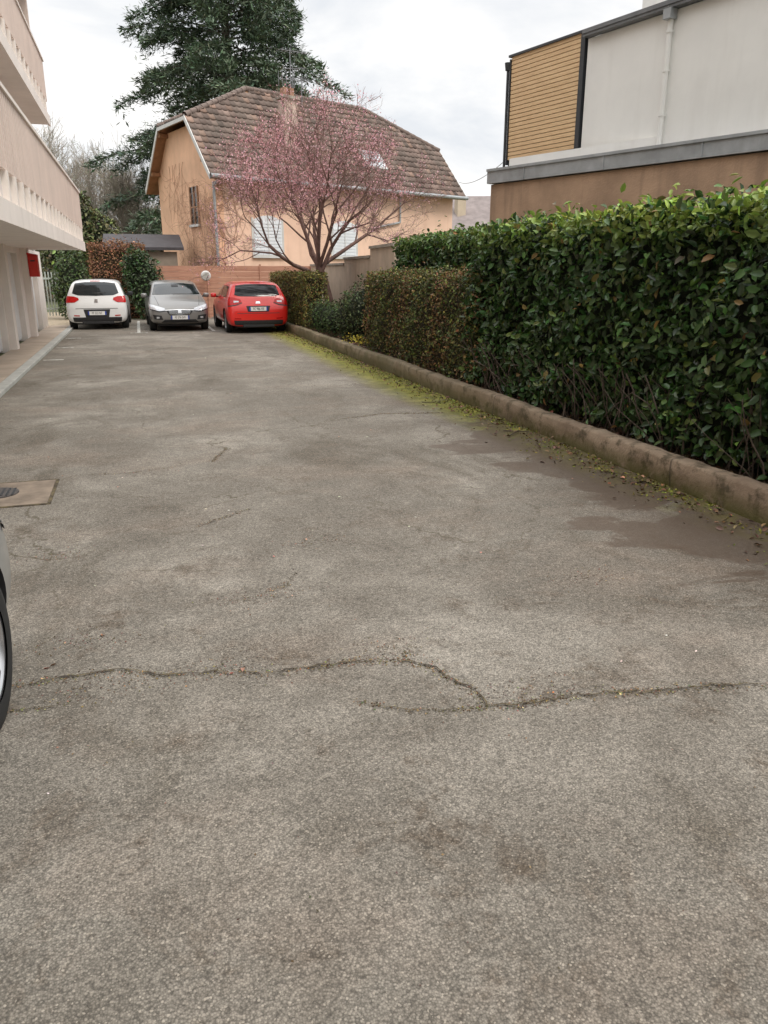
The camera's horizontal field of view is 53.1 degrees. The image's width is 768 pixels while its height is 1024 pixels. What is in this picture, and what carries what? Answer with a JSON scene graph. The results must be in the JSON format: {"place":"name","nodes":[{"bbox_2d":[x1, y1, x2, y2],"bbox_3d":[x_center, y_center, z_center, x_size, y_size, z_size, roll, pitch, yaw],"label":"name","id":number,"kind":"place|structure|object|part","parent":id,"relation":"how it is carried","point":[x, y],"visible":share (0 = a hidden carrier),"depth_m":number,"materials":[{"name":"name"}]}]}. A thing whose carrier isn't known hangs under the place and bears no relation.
{"place":"outdoors","nodes":[
{"label":"outdoors","id":0,"kind":"place"},
{"bbox_2d":[47,312,69,325],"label":"gravel path","id":1,"kind":"structure","parent":0,"point":[54,320],"depth_m":25.56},
{"bbox_2d":[42,272,65,315],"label":"garden gate","id":2,"kind":"structure","parent":1,"relation":"on","point":[52,308],"depth_m":26.34,"materials":[{"name":"paint"}]},
{"bbox_2d":[0,285,144,392],"bbox_3d":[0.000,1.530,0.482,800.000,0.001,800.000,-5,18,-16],"label":"ground","id":3,"kind":"structure","parent":0,"point":[48,311],"depth_m":34.65,"materials":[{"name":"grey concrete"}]},
{"bbox_2d":[0,246,48,352],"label":"garage wall","id":4,"kind":"structure","parent":3,"relation":"on","point":[38,285],"depth_m":18.10,"materials":[{"name":"white paint"}]},
{"bbox_2d":[0,253,38,351],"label":"garage doors","id":5,"kind":"structure","parent":4,"relation":"in","point":[14,296],"depth_m":17.62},
{"bbox_2d":[0,244,38,349],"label":"pillars","id":6,"kind":"structure","parent":4,"relation":"on","point":[5,280],"depth_m":15.64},
{"bbox_2d":[26,253,39,276],"bbox_3d":[-8.414,-5.947,18.476,0.250,0.550,0.310,-5,18,-16],"label":"red sign","id":7,"kind":"object","parent":6,"relation":"attached to","point":[33,266],"visible":1,"depth_m":18.37,"materials":[{"name":"plastic"}]},
{"bbox_2d":[0,222,78,249],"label":"balcony slab","id":8,"kind":"structure","parent":4,"relation":"on","point":[12,236],"depth_m":13.54,"materials":[{"name":"beige concrete"}]},
{"bbox_2d":[0,170,85,250],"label":"balcony edge","id":9,"kind":"object","parent":8,"relation":"on","point":[23,207],"visible":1,"depth_m":10.12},
{"bbox_2d":[0,90,82,228],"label":"balcony panel","id":10,"kind":"structure","parent":9,"relation":"on","point":[26,159],"depth_m":10.56,"materials":[{"name":"beige paint"}]},
{"bbox_2d":[0,81,79,192],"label":"balcony rail","id":11,"kind":"object","parent":10,"relation":"on","point":[16,106],"visible":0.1,"depth_m":10.71,"materials":[{"name":"white metal"}]},
{"bbox_2d":[0,325,73,397],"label":"garage apron","id":12,"kind":"object","parent":3,"relation":"on","point":[16,366],"visible":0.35,"depth_m":14.81,"materials":[{"name":"grey concrete"}]},
{"bbox_2d":[49,250,91,318],"bbox_3d":[-10.466,-7.633,25.808,1.349,2.386,1.214,4,18,12],"label":"laurel shrub","id":13,"kind":"object","parent":3,"relation":"on","point":[70,272],"visible":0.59,"depth_m":25.49,"materials":[{"name":"green plant"}]},
{"bbox_2d":[36,190,146,295],"bbox_3d":[-15.175,-13.724,39.889,6.113,5.435,3.609,-5,18,-16],"label":"ivy clad tree","id":14,"kind":"object","parent":3,"relation":"on","point":[93,229],"visible":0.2,"depth_m":38.84,"materials":[{"name":"green plant"}]},
{"bbox_2d":[33,115,161,280],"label":"bare trees","id":15,"kind":"object","parent":3,"relation":"on","point":[114,184],"visible":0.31,"depth_m":46.08,"materials":[{"name":"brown plant"}]},
{"bbox_2d":[32,250,163,301],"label":"undergrowth","id":16,"kind":"object","parent":3,"relation":"on","point":[56,281],"visible":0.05,"depth_m":42.52,"materials":[{"name":"green plant"}]},
{"bbox_2d":[41,204,160,286],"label":"distant trees","id":17,"kind":"object","parent":3,"relation":"on","point":[144,233],"depth_m":82.92,"materials":[{"name":"green plant"}]},
{"bbox_2d":[86,232,145,318],"bbox_3d":[-9.182,-8.149,26.564,2.126,2.920,1.267,-5,18,-16],"label":"beech hedge","id":18,"kind":"object","parent":3,"relation":"on","point":[105,264],"visible":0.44,"depth_m":26.07,"materials":[{"name":"brown plant"}]},
{"bbox_2d":[119,244,164,319],"bbox_3d":[-8.079,-7.693,25.787,1.456,2.502,1.049,-5,18,-16],"label":"laurel shrub","id":19,"kind":"object","parent":3,"relation":"on","point":[139,270],"visible":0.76,"depth_m":25.47,"materials":[{"name":"green plant"}]},
{"bbox_2d":[103,234,183,277],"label":"garden shed","id":20,"kind":"structure","parent":3,"relation":"on","point":[160,242],"depth_m":28.65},
{"bbox_2d":[158,126,226,294],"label":"gable wall","id":21,"kind":"structure","parent":3,"relation":"on","point":[179,148],"depth_m":30.16,"materials":[{"name":"beige paint"}]},
{"bbox_2d":[151,125,201,176],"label":"verge brackets","id":22,"kind":"object","parent":21,"relation":"attached to","point":[160,135],"visible":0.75,"depth_m":30.60,"materials":[{"name":"brown wood"}]},
{"bbox_2d":[188,186,199,224],"bbox_3d":[-7.300,-11.791,29.545,0.290,1.350,0.858,-5,18,-16],"label":"gable window frame","id":23,"kind":"object","parent":21,"relation":"in","point":[197,206],"visible":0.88,"depth_m":29.51,"materials":[{"name":"wood"}]},
{"bbox_2d":[190,186,198,223],"bbox_3d":[-7.282,-11.796,29.561,0.242,1.350,0.770,-5,18,-16],"label":"gable window glass","id":24,"kind":"object","parent":23,"relation":"in","point":[195,196],"visible":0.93,"depth_m":29.59,"materials":[{"name":"black glass"}]},
{"bbox_2d":[160,162,277,271],"bbox_3d":[-6.486,-11.167,30.457,4.456,5.614,6.642,-5,18,-16],"label":"climbing vine","id":25,"kind":"object","parent":21,"relation":"attached to","point":[202,215],"visible":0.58,"depth_m":28.48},
{"bbox_2d":[80,0,355,251],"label":"cedar tree","id":26,"kind":"object","parent":3,"relation":"on","point":[229,69],"visible":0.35,"depth_m":38.87,"materials":[{"name":"green plant"}]},
{"bbox_2d":[156,264,310,317],"bbox_3d":[-5.236,-7.760,26.981,5.517,1.800,0.170,-5,18,-16],"label":"wooden fence","id":27,"kind":"object","parent":3,"relation":"on","point":[218,280],"visible":0.33,"depth_m":26.70,"materials":[{"name":"brown wood"}]},
{"bbox_2d":[201,271,210,280],"bbox_3d":[-6.063,-8.062,26.222,0.325,0.349,0.542,2,18,7],"label":"globe lamp","id":28,"kind":"object","parent":27,"relation":"attached to","point":[203,273],"visible":0.86,"depth_m":26.14,"materials":[{"name":"white glass"}]},
{"bbox_2d":[311,265,344,308],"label":"wall","id":29,"kind":"structure","parent":3,"relation":"on","point":[335,275],"depth_m":22.98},
{"bbox_2d":[310,263,343,265],"bbox_3d":[-1.762,-7.887,24.485,0.280,0.060,6.189,-4,18,-13],"label":"section coping","id":30,"kind":"object","parent":29,"relation":"on","point":[330,264],"visible":0.5,"depth_m":23.11,"materials":[{"name":"concrete"}]},
{"bbox_2d":[222,180,447,271],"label":"front wall","id":31,"kind":"structure","parent":3,"relation":"on","point":[296,251],"depth_m":31.14,"materials":[{"name":"beige paint"}]},
{"bbox_2d":[251,217,284,257],"bbox_3d":[-4.447,-10.593,29.603,1.401,1.530,0.739,-5,18,-16],"label":"window surround","id":32,"kind":"object","parent":31,"relation":"attached to","point":[262,256],"visible":0.71,"depth_m":29.57,"materials":[{"name":"white paint"}]},
{"bbox_2d":[253,215,282,254],"bbox_3d":[-4.469,-10.670,29.613,1.160,1.430,0.562,-5,18,-16],"label":"window shutter","id":33,"kind":"object","parent":32,"relation":"in","point":[264,218],"depth_m":29.57,"materials":[{"name":"white plastic"}]},
{"bbox_2d":[254,221,281,253],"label":"window slats","id":34,"kind":"structure","parent":33,"relation":"attached to","point":[255,222],"depth_m":29.58,"materials":[{"name":"white plastic"}]},
{"bbox_2d":[186,91,458,199],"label":"roof front","id":35,"kind":"structure","parent":31,"relation":"on","point":[296,185],"depth_m":29.09,"materials":[{"name":"brown tile"}]},
{"bbox_2d":[277,47,312,103],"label":"tv antennas","id":36,"kind":"object","parent":35,"relation":"attached to","point":[292,68],"visible":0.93,"depth_m":31.56,"materials":[{"name":"metal"}]},
{"bbox_2d":[156,86,439,151],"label":"ridge caps","id":37,"kind":"object","parent":35,"relation":"attached to","point":[207,104],"visible":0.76,"depth_m":31.30,"materials":[{"name":"tile"}]},
{"bbox_2d":[185,90,465,196],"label":"front tiles","id":38,"kind":"object","parent":35,"relation":"attached to","point":[210,124],"visible":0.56,"depth_m":31.27,"materials":[{"name":"brown tile"}]},
{"bbox_2d":[278,98,297,147],"bbox_3d":[-3.777,-14.984,30.363,0.704,2.350,0.779,-5,18,-16],"label":"chimney","id":39,"kind":"object","parent":38,"relation":"on","point":[280,111],"visible":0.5,"depth_m":29.98,"materials":[{"name":"brick"}]},
{"bbox_2d":[275,94,299,99],"bbox_3d":[-3.777,-16.153,29.995,0.896,0.100,0.999,-5,18,-16],"label":"chimney cap","id":40,"kind":"object","parent":39,"relation":"on","point":[291,96],"visible":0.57,"depth_m":29.74,"materials":[{"name":"beige concrete"}]},
{"bbox_2d":[280,87,293,95],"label":"chimney pots","id":41,"kind":"object","parent":40,"relation":"on","point":[290,92],"visible":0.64,"depth_m":29.85,"materials":[{"name":"orange ceramic"}]},
{"bbox_2d":[145,115,465,195],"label":"verge boards","id":42,"kind":"object","parent":38,"relation":"attached to","point":[175,121],"visible":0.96,"depth_m":28.91,"materials":[{"name":"white wood"}]},
{"bbox_3d":[-6.844,-15.585,29.325,3.509,1.680,2.859,-5,18,-16],"label":"roof hip","id":43,"kind":"object","parent":42,"relation":"on","visible":0},
{"bbox_2d":[156,93,234,127],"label":"hip tiles","id":44,"kind":"object","parent":43,"relation":"on","point":[174,118],"visible":0.23,"depth_m":28.98,"materials":[{"name":"brown tile"}]},
{"bbox_2d":[359,149,387,170],"bbox_3d":[-0.470,-15.038,32.864,1.281,0.849,1.267,-5,18,-16],"label":"skylight frame","id":45,"kind":"object","parent":38,"relation":"on","point":[375,166],"visible":0.07,"depth_m":32.82,"materials":[{"name":"grey metal"}]},
{"bbox_2d":[363,152,384,166],"bbox_3d":[-0.444,-15.071,32.813,1.042,0.645,0.993,-5,18,-16],"label":"skylight glass","id":46,"kind":"object","parent":45,"relation":"in","point":[375,163],"visible":0.14,"depth_m":32.81,"materials":[{"name":"grey glass"}]},
{"bbox_2d":[210,173,468,271],"bbox_3d":[-1.270,-10.961,32.062,13.370,4.855,0.627,-15,23,-40],"label":"gutter","id":47,"kind":"object","parent":31,"relation":"attached to","point":[410,193],"visible":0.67,"depth_m":30.81,"materials":[{"name":"metal"}]},
{"bbox_2d":[331,221,357,258],"bbox_3d":[-1.623,-11.333,32.036,1.365,1.480,0.722,-5,18,-16],"label":"window surround","id":48,"kind":"object","parent":31,"relation":"attached to","point":[340,257],"visible":0.39,"depth_m":32.08,"materials":[{"name":"white paint"}]},
{"bbox_2d":[333,221,355,255],"bbox_3d":[-1.645,-11.410,32.046,1.124,1.380,0.545,-5,18,-16],"label":"window shutter","id":49,"kind":"object","parent":48,"relation":"in","point":[335,225],"depth_m":32.00,"materials":[{"name":"white plastic"}]},
{"bbox_2d":[334,228,355,254],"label":"window slats","id":50,"kind":"structure","parent":49,"relation":"attached to","point":[346,242],"depth_m":32.10,"materials":[{"name":"white plastic"}]},
{"bbox_2d":[344,258,369,299],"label":"wall","id":51,"kind":"structure","parent":3,"relation":"on","point":[353,268],"depth_m":20.17,"materials":[{"name":"beige concrete"}]},
{"bbox_2d":[343,255,369,259],"bbox_3d":[-0.622,-6.585,19.886,0.280,0.060,3.590,-4,18,-12],"label":"section coping","id":52,"kind":"object","parent":51,"relation":"on","point":[356,257],"visible":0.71,"depth_m":19.61,"materials":[{"name":"concrete"}]},
{"bbox_2d":[370,246,400,295],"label":"wall","id":53,"kind":"structure","parent":3,"relation":"on","point":[384,258],"depth_m":17.03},
{"bbox_2d":[369,243,394,248],"bbox_3d":[0.043,-5.892,17.018,0.280,0.060,2.406,-4,18,-12],"label":"section coping","id":54,"kind":"object","parent":53,"relation":"on","point":[382,245],"visible":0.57,"depth_m":16.82,"materials":[{"name":"concrete"}]},
{"bbox_2d":[447,199,452,230],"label":"gable wall","id":55,"kind":"structure","parent":3,"relation":"on","point":[450,204],"depth_m":35.74,"materials":[{"name":"beige paint"}]},
{"bbox_2d":[285,322,767,526],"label":"retaining wall","id":56,"kind":"structure","parent":3,"relation":"on","point":[745,496],"depth_m":6.88,"materials":[{"name":"concrete"}]},
{"bbox_2d":[490,152,767,222],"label":"wall","id":57,"kind":"structure","parent":3,"relation":"on","point":[588,190],"depth_m":14.04,"materials":[{"name":"beige paint"}]},
{"bbox_2d":[502,151,767,183],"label":"flat roof","id":58,"kind":"structure","parent":57,"relation":"on","point":[641,166],"depth_m":13.98,"materials":[{"name":"grey metal"}]},
{"bbox_2d":[509,134,668,165],"bbox_3d":[7.493,-5.594,10.610,0.050,0.300,15.892,-13,21,-35],"label":"roof upstand","id":59,"kind":"object","parent":58,"relation":"on","point":[630,144],"visible":0.4,"depth_m":14.98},
{"bbox_2d":[486,129,767,184],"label":"zinc coping","id":60,"kind":"object","parent":58,"relation":"on","point":[737,143],"visible":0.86,"depth_m":13.63,"materials":[{"name":"grey metal"}]},
{"bbox_2d":[581,0,767,147],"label":"white wall","id":61,"kind":"structure","parent":58,"relation":"on","point":[717,83],"depth_m":13.18,"materials":[{"name":"white paint"}]},
{"bbox_2d":[508,36,595,165],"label":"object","id":62,"kind":"object","parent":61,"relation":"attached to","point":[549,123],"visible":0.14,"depth_m":16.12,"materials":[{"name":"brown wood"}]},
{"bbox_2d":[503,62,509,166],"bbox_3d":[2.705,-8.718,17.035,0.148,2.200,0.148,-14,22,-37],"label":"side downpipe","id":63,"kind":"object","parent":62,"relation":"attached to","point":[507,65],"visible":0.83,"depth_m":16.96,"materials":[{"name":"metal"}]},
{"bbox_2d":[508,34,580,159],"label":"timber slats","id":64,"kind":"object","parent":62,"relation":"attached to","point":[534,72],"visible":1,"depth_m":15.98,"materials":[{"name":"brown wood"}]},
{"bbox_2d":[505,30,587,164],"bbox_3d":[3.446,-8.562,16.073,0.902,2.180,2.332,-5,18,-16],"label":"timber frame","id":65,"kind":"object","parent":62,"relation":"attached to","point":[581,90],"visible":0.57,"depth_m":15.27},
{"bbox_2d":[582,0,702,37],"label":"gutter","id":66,"kind":"object","parent":61,"relation":"on","point":[627,19],"visible":1,"depth_m":13.70,"materials":[{"name":"metal"}]},
{"bbox_2d":[601,0,703,34],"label":"roof","id":67,"kind":"structure","parent":61,"relation":"on","point":[649,18],"depth_m":14.07,"materials":[{"name":"metal"}]},
{"bbox_2d":[642,0,665,8],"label":"volume","id":68,"kind":"structure","parent":67,"relation":"on","point":[646,3],"depth_m":14.55,"materials":[{"name":"white paint"}]},
{"bbox_2d":[656,19,673,144],"bbox_3d":[4.908,-7.589,13.430,0.143,2.212,0.107,-14,22,-37],"label":"downpipe","id":69,"kind":"object","parent":61,"relation":"attached to","point":[665,71],"visible":0.93,"depth_m":13.43,"materials":[{"name":"white metal"}]},
{"bbox_2d":[662,7,677,20],"bbox_3d":[4.892,-8.514,13.132,0.170,0.155,0.160,-10,20,-30],"label":"rain hopper","id":70,"kind":"object","parent":61,"relation":"attached to","point":[669,13],"visible":1,"depth_m":13.08,"materials":[{"name":"metal"}]},
{"bbox_2d":[27,0,642,267],"label":"sky","id":71,"kind":"structure","parent":0,"point":[438,66],"materials":[{"name":"white"}]},
{"bbox_2d":[0,318,767,1023],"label":"asphalt road","id":72,"kind":"structure","parent":0,"point":[618,822],"depth_m":2.90,"materials":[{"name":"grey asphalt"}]},
{"bbox_2d":[0,517,11,728],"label":"parked car","id":73,"kind":"object","parent":72,"relation":"on","point":[5,648],"visible":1,"depth_m":2.94,"materials":[{"name":"silver metal"}]},
{"bbox_2d":[0,479,59,507],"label":"manhole cover","id":74,"kind":"object","parent":72,"relation":"on","point":[27,493],"visible":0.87,"depth_m":5.74,"materials":[{"name":"concrete"}]},
{"bbox_2d":[66,279,132,328],"bbox_3d":[-8.289,-6.054,22.302,1.889,1.357,5.634,-5,18,-15],"label":"parked car","id":75,"kind":"object","parent":72,"relation":"on","point":[97,301],"visible":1,"depth_m":21.52,"materials":[{"name":"white paint"}]},
{"bbox_3d":[-8.087,-6.250,21.506,1.229,0.371,0.258,-5,18,-15],"label":"rear window","id":76,"kind":"part","parent":75,"relation":"part of","materials":[{"name":"black glass"}]},
{"bbox_2d":[56,321,214,359],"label":"parking lines","id":77,"kind":"object","parent":72,"relation":"on","point":[138,327],"visible":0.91,"depth_m":21.30,"materials":[{"name":"paint"}]},
{"bbox_2d":[45,456,244,674],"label":"fallen leaves","id":78,"kind":"object","parent":72,"relation":"on","point":[242,669],"visible":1,"depth_m":3.23,"materials":[{"name":"brown plant"}]},
{"bbox_2d":[141,280,208,329],"bbox_3d":[-6.154,-6.130,22.588,1.888,1.329,3.982,-6,18,-17],"label":"parked car","id":79,"kind":"object","parent":72,"relation":"on","point":[171,303],"visible":1,"depth_m":21.17,"materials":[{"name":"grey paint"}]},
{"bbox_2d":[210,281,287,331],"bbox_3d":[-3.599,-5.639,21.028,1.888,1.329,5.616,-6,18,-18],"label":"parked car","id":80,"kind":"object","parent":72,"relation":"on","point":[246,304],"visible":1,"depth_m":20.28,"materials":[{"name":"red paint"}]},
{"bbox_3d":[-3.369,-5.847,20.245,1.191,0.313,0.232,-6,18,-18],"label":"rear window","id":81,"kind":"part","parent":80,"relation":"part of","materials":[{"name":"black glass"}]},
{"bbox_2d":[7,412,767,713],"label":"crack moss","id":82,"kind":"object","parent":72,"relation":"on","point":[524,701],"visible":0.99,"depth_m":3.12,"materials":[{"name":"green plant"}]},
{"bbox_2d":[12,412,767,710],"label":"asphalt cracks","id":83,"kind":"object","parent":72,"relation":"on","point":[383,659],"visible":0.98,"depth_m":3.12,"materials":[{"name":"black asphalt"}]},
{"bbox_2d":[263,327,767,560],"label":"dead leaves","id":84,"kind":"object","parent":72,"relation":"on","point":[680,494],"visible":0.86,"depth_m":7.21,"materials":[{"name":"brown plant"}]},
{"bbox_2d":[265,327,767,564],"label":"kerb moss","id":85,"kind":"object","parent":72,"relation":"on","point":[527,429],"visible":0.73,"depth_m":8.32,"materials":[{"name":"green plant"}]},
{"bbox_2d":[47,385,724,793],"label":"fallen petals","id":86,"kind":"object","parent":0,"point":[621,661],"visible":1,"depth_m":4.76,"materials":[{"name":"pink plant"}]},
{"bbox_2d":[292,323,767,483],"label":"planting bed soil","id":87,"kind":"structure","parent":0,"point":[735,469],"depth_m":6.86,"materials":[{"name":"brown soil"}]},
{"bbox_2d":[268,267,328,328],"bbox_3d":[-2.527,-6.184,21.946,0.833,1.558,5.721,-5,18,-16],"label":"clipped hedge","id":88,"kind":"object","parent":87,"relation":"on","point":[301,290],"visible":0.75,"depth_m":20.02,"materials":[{"name":"green plant"}]},
{"bbox_2d":[182,74,452,305],"bbox_3d":[-1.487,-7.785,19.724,7.329,6.026,5.879,-5,18,-16],"label":"cherry tree","id":89,"kind":"object","parent":87,"relation":"on","point":[312,155],"visible":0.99,"depth_m":18.97,"materials":[{"name":"pink plant"}]},
{"bbox_2d":[306,297,342,336],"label":"box shrub","id":90,"kind":"object","parent":87,"relation":"on","point":[322,315],"visible":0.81,"depth_m":18.22,"materials":[{"name":"green plant"}]},
{"bbox_2d":[333,273,374,342],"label":"evergreen shrub","id":91,"kind":"object","parent":87,"relation":"on","point":[350,317],"visible":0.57,"depth_m":15.88,"materials":[{"name":"green plant"}]},
{"bbox_2d":[342,333,370,345],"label":"yellow flowers","id":92,"kind":"object","parent":87,"relation":"on","point":[360,342],"visible":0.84,"depth_m":15.12,"materials":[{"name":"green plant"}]},
{"bbox_2d":[367,262,409,342],"bbox_3d":[0.206,-4.005,15.033,1.361,1.691,0.800,13,22,36],"label":"box shrub","id":93,"kind":"object","parent":87,"relation":"on","point":[373,316],"visible":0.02,"depth_m":15.27,"materials":[{"name":"green plant"}]},
{"bbox_2d":[361,261,493,385],"bbox_3d":[0.792,-3.111,12.096,1.071,1.611,5.430,-5,18,-16],"label":"clipped hedge","id":94,"kind":"object","parent":87,"relation":"on","point":[417,319],"visible":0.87,"depth_m":11.61,"materials":[{"name":"green plant"}]},
{"bbox_2d":[391,205,583,281],"bbox_3d":[1.644,-3.823,12.908,1.517,2.511,6.330,-5,18,-16],"label":"laurel hedge","id":95,"kind":"object","parent":87,"relation":"on","point":[440,248],"visible":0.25,"depth_m":13.37,"materials":[{"name":"green plant"}]},
{"bbox_2d":[458,173,767,482],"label":"laurel hedge","id":96,"kind":"object","parent":87,"relation":"on","point":[648,319],"visible":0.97,"depth_m":6.58,"materials":[{"name":"green plant"}]},
{"bbox_3d":[-8.974,-0.673,3.969,9.190,2.100,36.900,-5,18,-16],"label":"garage back","id":97,"kind":"object","parent":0,"visible":0},
{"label":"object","id":98,"kind":"object","parent":97,"relation":"on","visible":0},
{"bbox_2d":[0,47,46,124],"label":"balcony upper slab","id":99,"kind":"structure","parent":98,"relation":"attached to","point":[10,80],"depth_m":15.09,"materials":[{"name":"beige concrete"}]},
{"bbox_2d":[18,0,29,27],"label":"balcony dividers","id":100,"kind":"object","parent":99,"relation":"on","point":[23,5],"depth_m":17.46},
{"bbox_2d":[0,18,50,125],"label":"balcony upper edge","id":101,"kind":"object","parent":99,"relation":"on","point":[12,53],"visible":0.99,"depth_m":14.07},
{"bbox_2d":[0,0,46,101],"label":"balcony upper panel","id":102,"kind":"structure","parent":101,"relation":"on","point":[12,17],"depth_m":14.81,"materials":[{"name":"beige paint"}]},
{"bbox_2d":[15,0,43,61],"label":"balcony upper rail","id":103,"kind":"object","parent":102,"relation":"on","point":[25,21],"visible":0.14,"depth_m":15.76,"materials":[{"name":"grey metal"}]},
{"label":"walls","id":104,"kind":"object","parent":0,"visible":0},
{"bbox_2d":[452,196,490,229],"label":"roof","id":105,"kind":"structure","parent":104,"relation":"on","point":[477,208],"depth_m":52.98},
{"bbox_2d":[454,200,465,216],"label":"chimneys","id":106,"kind":"object","parent":105,"relation":"on","point":[460,208],"visible":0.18,"depth_m":52.66,"materials":[{"name":"beige paint"}]},
{"bbox_3d":[-4.779,-12.702,37.018,11.407,5.200,5.541,-5,18,-16],"label":"back wall","id":107,"kind":"object","parent":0,"visible":0},
{"bbox_2d":[147,121,184,194],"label":"roof back","id":108,"kind":"structure","parent":107,"relation":"on","point":[153,187],"depth_m":31.41,"materials":[{"name":"brown wood"}]}
]}

